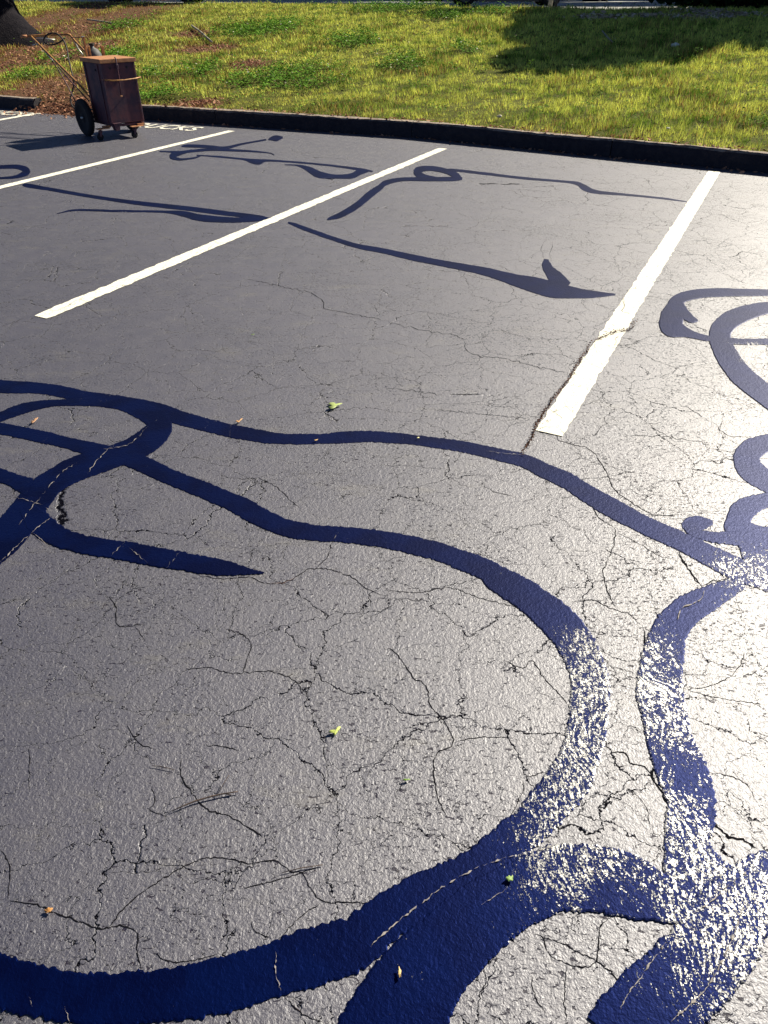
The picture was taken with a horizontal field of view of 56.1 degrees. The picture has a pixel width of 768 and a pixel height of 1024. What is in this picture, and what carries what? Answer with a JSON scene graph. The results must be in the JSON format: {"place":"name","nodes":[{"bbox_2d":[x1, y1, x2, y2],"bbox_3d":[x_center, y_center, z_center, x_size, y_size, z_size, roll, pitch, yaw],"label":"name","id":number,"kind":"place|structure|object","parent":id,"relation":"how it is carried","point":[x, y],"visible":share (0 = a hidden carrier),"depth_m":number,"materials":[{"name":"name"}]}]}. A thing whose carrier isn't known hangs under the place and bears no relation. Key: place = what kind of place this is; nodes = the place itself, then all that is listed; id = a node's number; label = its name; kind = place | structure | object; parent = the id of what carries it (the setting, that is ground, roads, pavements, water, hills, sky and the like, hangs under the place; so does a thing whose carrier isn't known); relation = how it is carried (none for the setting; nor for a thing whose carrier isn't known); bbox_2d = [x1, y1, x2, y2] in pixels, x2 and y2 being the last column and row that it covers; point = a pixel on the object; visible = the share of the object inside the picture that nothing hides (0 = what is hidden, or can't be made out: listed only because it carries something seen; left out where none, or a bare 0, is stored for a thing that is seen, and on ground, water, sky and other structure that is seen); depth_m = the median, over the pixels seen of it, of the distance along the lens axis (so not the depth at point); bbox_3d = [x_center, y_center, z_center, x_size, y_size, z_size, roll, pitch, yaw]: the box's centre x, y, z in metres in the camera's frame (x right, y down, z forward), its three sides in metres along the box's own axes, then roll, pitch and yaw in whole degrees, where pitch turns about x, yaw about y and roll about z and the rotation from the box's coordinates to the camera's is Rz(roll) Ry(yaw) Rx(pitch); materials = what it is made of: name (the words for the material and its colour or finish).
{"place":"outdoors","nodes":[
{"label":"outdoors","id":0,"kind":"place"},
{"bbox_2d":[14,0,675,9],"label":"pavement","id":1,"kind":"structure","parent":0,"point":[613,3],"depth_m":30.32,"materials":[{"name":"grey asphalt"}]},
{"bbox_2d":[108,0,202,1],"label":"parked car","id":2,"kind":"object","parent":1,"relation":"on","point":[131,0],"visible":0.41,"depth_m":26.62,"materials":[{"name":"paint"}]},
{"bbox_2d":[415,0,442,1],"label":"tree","id":3,"kind":"object","parent":1,"relation":"on","point":[429,1],"visible":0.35,"depth_m":31.98,"materials":[{"name":"green plant"}]},
{"bbox_2d":[448,0,559,6],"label":"parked car","id":4,"kind":"object","parent":1,"relation":"on","point":[541,2],"visible":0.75,"depth_m":22.61,"materials":[{"name":"paint"}]},
{"bbox_2d":[548,0,552,8],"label":"sapling","id":5,"kind":"object","parent":1,"relation":"on","point":[550,2],"visible":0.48,"depth_m":20.00,"materials":[{"name":"brown plant"}]},
{"bbox_2d":[582,0,607,1],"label":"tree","id":6,"kind":"object","parent":1,"relation":"on","point":[594,0],"visible":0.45,"depth_m":32.38,"materials":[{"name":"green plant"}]},
{"bbox_2d":[648,0,767,8],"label":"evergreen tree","id":7,"kind":"object","parent":1,"relation":"on","point":[718,3],"visible":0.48,"depth_m":18.19,"materials":[{"name":"green plant"}]},
{"bbox_2d":[0,108,767,1023],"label":"parking lot","id":8,"kind":"structure","parent":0,"point":[442,688],"depth_m":2.26,"materials":[{"name":"grey asphalt"}]},
{"bbox_2d":[0,164,29,178],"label":"crack sealant","id":9,"kind":"object","parent":8,"relation":"on","point":[25,170],"visible":1,"depth_m":6.95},
{"bbox_2d":[0,113,32,119],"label":"parking line","id":10,"kind":"object","parent":8,"relation":"on","point":[14,117],"visible":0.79,"depth_m":9.72,"materials":[{"name":"paint"}]},
{"bbox_2d":[0,468,33,495],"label":"crack sealant","id":11,"kind":"object","parent":8,"relation":"on","point":[19,483],"visible":1,"depth_m":2.56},
{"bbox_2d":[0,95,41,109],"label":"kerb","id":12,"kind":"structure","parent":8,"relation":"on","point":[10,102],"depth_m":10.31,"materials":[{"name":"black concrete"}]},
{"bbox_2d":[2,111,40,115],"bbox_3d":[-5.311,-5.583,10.083,1.116,0.001,0.298,14,38,18],"label":"painted word","id":13,"kind":"object","parent":8,"relation":"on","point":[3,113],"visible":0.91,"depth_m":10.02,"materials":[{"name":"paint"}]},
{"bbox_2d":[44,907,52,912],"bbox_3d":[-0.635,0.754,1.365,0.016,0.005,0.012,-18,41,-23],"label":"fallen leaf","id":14,"kind":"object","parent":8,"relation":"on","point":[48,909],"visible":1,"depth_m":1.37,"materials":[{"name":"orange plant"}]},
{"bbox_2d":[27,102,92,115],"bbox_3d":[-4.446,-5.611,10.040,1.200,0.103,0.354,16,39,21],"label":"soil spill","id":15,"kind":"object","parent":8,"relation":"on","point":[57,111],"visible":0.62,"depth_m":10.10,"materials":[{"name":"brown soil"}]},
{"bbox_2d":[20,32,144,140],"bbox_3d":[-3.547,-5.110,8.607,0.706,0.988,1.873,-30,45,-34],"label":"melter cart","id":16,"kind":"object","parent":8,"relation":"on","point":[113,95],"visible":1,"depth_m":8.21,"materials":[{"name":"metal"}]},
{"bbox_2d":[0,397,171,564],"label":"crack sealant","id":17,"kind":"object","parent":8,"relation":"on","point":[151,438],"visible":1,"depth_m":2.66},
{"bbox_2d":[0,130,232,188],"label":"parking line","id":18,"kind":"object","parent":8,"relation":"on","point":[86,166],"visible":1,"depth_m":7.26,"materials":[{"name":"paint"}]},
{"bbox_2d":[20,502,263,575],"bbox_3d":[-0.811,0.115,2.252,0.925,0.001,0.160,14,38,19],"label":"crack sealant","id":19,"kind":"object","parent":8,"relation":"on","point":[52,531],"visible":1,"depth_m":2.25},
{"bbox_2d":[23,183,268,218],"bbox_3d":[-2.062,-2.554,5.924,2.649,0.001,0.180,16,39,21],"label":"crack sealant","id":20,"kind":"object","parent":8,"relation":"on","point":[187,208],"visible":1,"depth_m":5.83,"materials":[{"name":"paint"}]},
{"bbox_2d":[57,209,267,222],"bbox_3d":[-1.698,-2.298,5.571,1.672,0.001,0.282,7,37,9],"label":"crack sealant","id":21,"kind":"object","parent":8,"relation":"on","point":[199,217],"visible":1,"depth_m":5.52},
{"bbox_2d":[141,123,203,130],"bbox_3d":[-2.810,-4.856,9.083,1.116,0.001,0.298,14,38,18],"label":"painted word","id":22,"kind":"object","parent":8,"relation":"on","point":[181,128],"visible":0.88,"depth_m":9.01,"materials":[{"name":"paint"}]},
{"bbox_2d":[142,104,216,123],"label":"kerb","id":23,"kind":"structure","parent":8,"relation":"on","point":[182,114],"depth_m":9.36,"materials":[{"name":"black concrete"}]},
{"bbox_2d":[169,149,200,159],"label":"crack sealant","id":24,"kind":"object","parent":8,"relation":"on","point":[173,155],"visible":1,"depth_m":7.52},
{"bbox_2d":[172,775,237,810],"bbox_3d":[-0.384,0.617,1.547,0.136,0.018,0.041,-22,42,-27],"label":"twig","id":25,"kind":"object","parent":8,"relation":"on","point":[227,793],"visible":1,"depth_m":1.56,"materials":[{"name":"wood"}]},
{"bbox_2d":[160,148,273,154],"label":"crack sealant","id":26,"kind":"object","parent":8,"relation":"on","point":[213,149],"visible":1,"depth_m":7.75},
{"bbox_2d":[182,139,265,148],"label":"crack sealant","id":27,"kind":"object","parent":8,"relation":"on","point":[207,146],"visible":1,"depth_m":7.98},
{"bbox_2d":[35,148,444,317],"bbox_3d":[-0.591,-2.500,5.847,0.124,0.001,5.555,16,39,21],"label":"parking line","id":28,"kind":"object","parent":8,"relation":"on","point":[83,299],"visible":1,"depth_m":4.86,"materials":[{"name":"paint"}]},
{"bbox_2d":[268,135,282,140],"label":"crack sealant","id":29,"kind":"object","parent":8,"relation":"on","point":[275,138],"visible":1,"depth_m":8.37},
{"bbox_2d":[197,155,372,171],"bbox_3d":[-1.041,-3.484,7.204,2.043,0.001,0.292,12,38,15],"label":"crack sealant","id":30,"kind":"object","parent":8,"relation":"on","point":[257,161],"visible":1,"depth_m":7.27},
{"bbox_2d":[282,864,322,872],"bbox_3d":[-0.162,0.708,1.434,0.080,0.002,0.004,-7,37,-9],"label":"twig","id":31,"kind":"object","parent":8,"relation":"on","point":[302,867],"visible":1,"depth_m":1.43,"materials":[{"name":"wood"}]},
{"bbox_2d":[0,423,611,1023],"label":"crack sealant","id":32,"kind":"object","parent":8,"relation":"on","point":[318,955],"visible":1,"depth_m":1.41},
{"bbox_2d":[215,109,414,136],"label":"kerb","id":33,"kind":"structure","parent":8,"relation":"on","point":[328,123],"depth_m":8.77,"materials":[{"name":"black concrete"}]},
{"bbox_2d":[285,164,367,178],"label":"crack sealant","id":34,"kind":"object","parent":8,"relation":"on","point":[323,175],"visible":1,"depth_m":6.76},
{"bbox_2d":[328,402,341,408],"bbox_3d":[-0.214,-0.447,3.014,0.072,0.009,0.047,-30,45,-34],"label":"fallen leaf","id":35,"kind":"object","parent":8,"relation":"on","point":[332,405],"visible":1,"depth_m":3.02,"materials":[{"name":"yellow plant"}]},
{"bbox_2d":[329,726,340,734],"bbox_3d":[-0.114,0.513,1.696,0.017,0.006,0.030,31,48,33],"label":"fallen leaf","id":36,"kind":"object","parent":8,"relation":"on","point":[336,730],"visible":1,"depth_m":1.70,"materials":[{"name":"yellow plant"}]},
{"bbox_2d":[0,380,767,591],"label":"crack sealant","id":37,"kind":"object","parent":8,"relation":"on","point":[726,564],"visible":1,"depth_m":2.71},
{"bbox_2d":[328,177,461,219],"bbox_3d":[-0.028,-2.729,6.162,0.543,0.001,1.908,25,43,30],"label":"crack sealant","id":38,"kind":"object","parent":8,"relation":"on","point":[365,197],"visible":1,"depth_m":6.18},
{"bbox_2d":[414,166,461,180],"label":"crack sealant","id":39,"kind":"object","parent":8,"relation":"on","point":[418,171],"visible":1,"depth_m":6.83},
{"bbox_2d":[288,222,615,297],"bbox_3d":[0.223,-1.645,4.674,2.587,0.001,0.287,24,43,30],"label":"crack sealant","id":40,"kind":"object","parent":8,"relation":"on","point":[543,287],"visible":1,"depth_m":4.39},
{"bbox_2d":[284,297,637,582],"bbox_3d":[0.381,-0.255,2.752,0.646,0.008,3.850,15,39,20],"label":"crack debris","id":41,"kind":"object","parent":8,"relation":"on","point":[536,422],"visible":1,"depth_m":3.15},
{"bbox_2d":[412,120,613,156],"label":"kerb","id":42,"kind":"structure","parent":8,"relation":"on","point":[554,142],"depth_m":7.86,"materials":[{"name":"black concrete"}]},
{"bbox_2d":[337,842,695,1023],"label":"crack sealant","id":43,"kind":"object","parent":8,"relation":"on","point":[444,952],"visible":1,"depth_m":1.36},
{"bbox_2d":[506,875,512,881],"bbox_3d":[0.245,0.717,1.411,0.015,0.004,0.013,6,36,8],"label":"fallen leaf","id":44,"kind":"object","parent":43,"relation":"on","point":[509,878],"visible":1,"depth_m":1.41,"materials":[{"name":"plant"}]},
{"bbox_2d":[542,259,570,290],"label":"crack sealant","id":45,"kind":"object","parent":8,"relation":"on","point":[559,279],"visible":1,"depth_m":4.37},
{"bbox_2d":[450,169,686,201],"bbox_3d":[1.567,-2.944,6.460,2.294,0.001,0.343,25,43,30],"label":"crack sealant","id":46,"kind":"object","parent":8,"relation":"on","point":[584,187],"visible":1,"depth_m":6.49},
{"bbox_2d":[536,171,719,435],"bbox_3d":[1.898,-1.778,4.854,0.123,0.001,5.580,16,39,21],"label":"parking line","id":47,"kind":"object","parent":8,"relation":"on","point":[566,405],"visible":1,"depth_m":3.72,"materials":[{"name":"paint"}]},
{"bbox_2d":[587,849,767,1023],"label":"crack sealant","id":48,"kind":"object","parent":8,"relation":"on","point":[678,974],"visible":1,"depth_m":1.30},
{"bbox_2d":[676,301,697,322],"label":"crack sealant","id":49,"kind":"object","parent":8,"relation":"on","point":[685,314],"visible":1,"depth_m":3.88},
{"bbox_2d":[610,138,767,172],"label":"kerb","id":50,"kind":"structure","parent":8,"relation":"on","point":[714,157],"depth_m":7.07,"materials":[{"name":"black concrete"}]},
{"bbox_2d":[635,579,744,896],"bbox_3d":[0.745,0.478,1.753,0.265,0.001,1.105,13,38,17],"label":"crack sealant","id":51,"kind":"object","parent":8,"relation":"on","point":[693,862],"visible":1,"depth_m":1.67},
{"bbox_2d":[682,515,712,529],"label":"crack sealant","id":52,"kind":"object","parent":8,"relation":"on","point":[699,522],"visible":1,"depth_m":2.36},
{"bbox_2d":[684,526,740,545],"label":"crack sealant","id":53,"kind":"object","parent":8,"relation":"on","point":[733,538],"visible":1,"depth_m":2.31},
{"bbox_2d":[659,288,767,344],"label":"crack sealant","id":54,"kind":"object","parent":8,"relation":"on","point":[671,322],"visible":1,"depth_m":3.85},
{"bbox_2d":[709,302,767,408],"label":"crack sealant","id":55,"kind":"object","parent":8,"relation":"on","point":[742,375],"visible":1,"depth_m":3.45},
{"bbox_2d":[724,492,767,549],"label":"crack sealant","id":56,"kind":"object","parent":8,"relation":"on","point":[742,512],"visible":1,"depth_m":2.37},
{"bbox_2d":[733,434,767,491],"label":"crack sealant","id":57,"kind":"object","parent":8,"relation":"on","point":[749,466],"visible":1,"depth_m":2.67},
{"bbox_2d":[738,541,767,580],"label":"crack sealant","id":58,"kind":"object","parent":8,"relation":"on","point":[755,558],"visible":1,"depth_m":2.22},
{"bbox_2d":[0,0,767,151],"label":"lawn ground","id":59,"kind":"structure","parent":0,"point":[20,92],"depth_m":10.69,"materials":[{"name":"green plant"}]},
{"bbox_2d":[0,0,56,47],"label":"shade tree","id":60,"kind":"object","parent":59,"relation":"on","point":[14,24],"visible":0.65,"depth_m":15.28,"materials":[{"name":"brown plant"}]},
{"bbox_2d":[87,19,111,23],"bbox_3d":[-7.245,-12.579,18.501,0.078,0.083,1.986,-24,42,-29],"label":"fallen stick","id":61,"kind":"object","parent":59,"relation":"on","point":[98,21],"visible":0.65,"depth_m":18.64,"materials":[{"name":"wood"}]},
{"bbox_2d":[191,25,212,42],"bbox_3d":[-3.953,-10.392,15.650,0.085,0.199,3.326,-11,37,-15],"label":"fallen stick","id":62,"kind":"object","parent":59,"relation":"on","point":[204,35],"visible":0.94,"depth_m":15.45,"materials":[{"name":"wood"}]},
{"bbox_2d":[0,0,765,173],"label":"wood chips","id":63,"kind":"object","parent":59,"relation":"on","point":[209,100],"visible":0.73,"depth_m":10.28,"materials":[{"name":"brown wood"}]},
{"bbox_2d":[0,0,767,136],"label":"clover","id":64,"kind":"object","parent":59,"relation":"on","point":[240,29],"visible":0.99,"depth_m":12.86,"materials":[{"name":"green plant"}]},
{"bbox_2d":[573,6,767,19],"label":"leaf litter","id":65,"kind":"object","parent":59,"relation":"on","point":[718,15],"visible":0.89,"depth_m":15.72,"materials":[{"name":"plant"}]}
]}

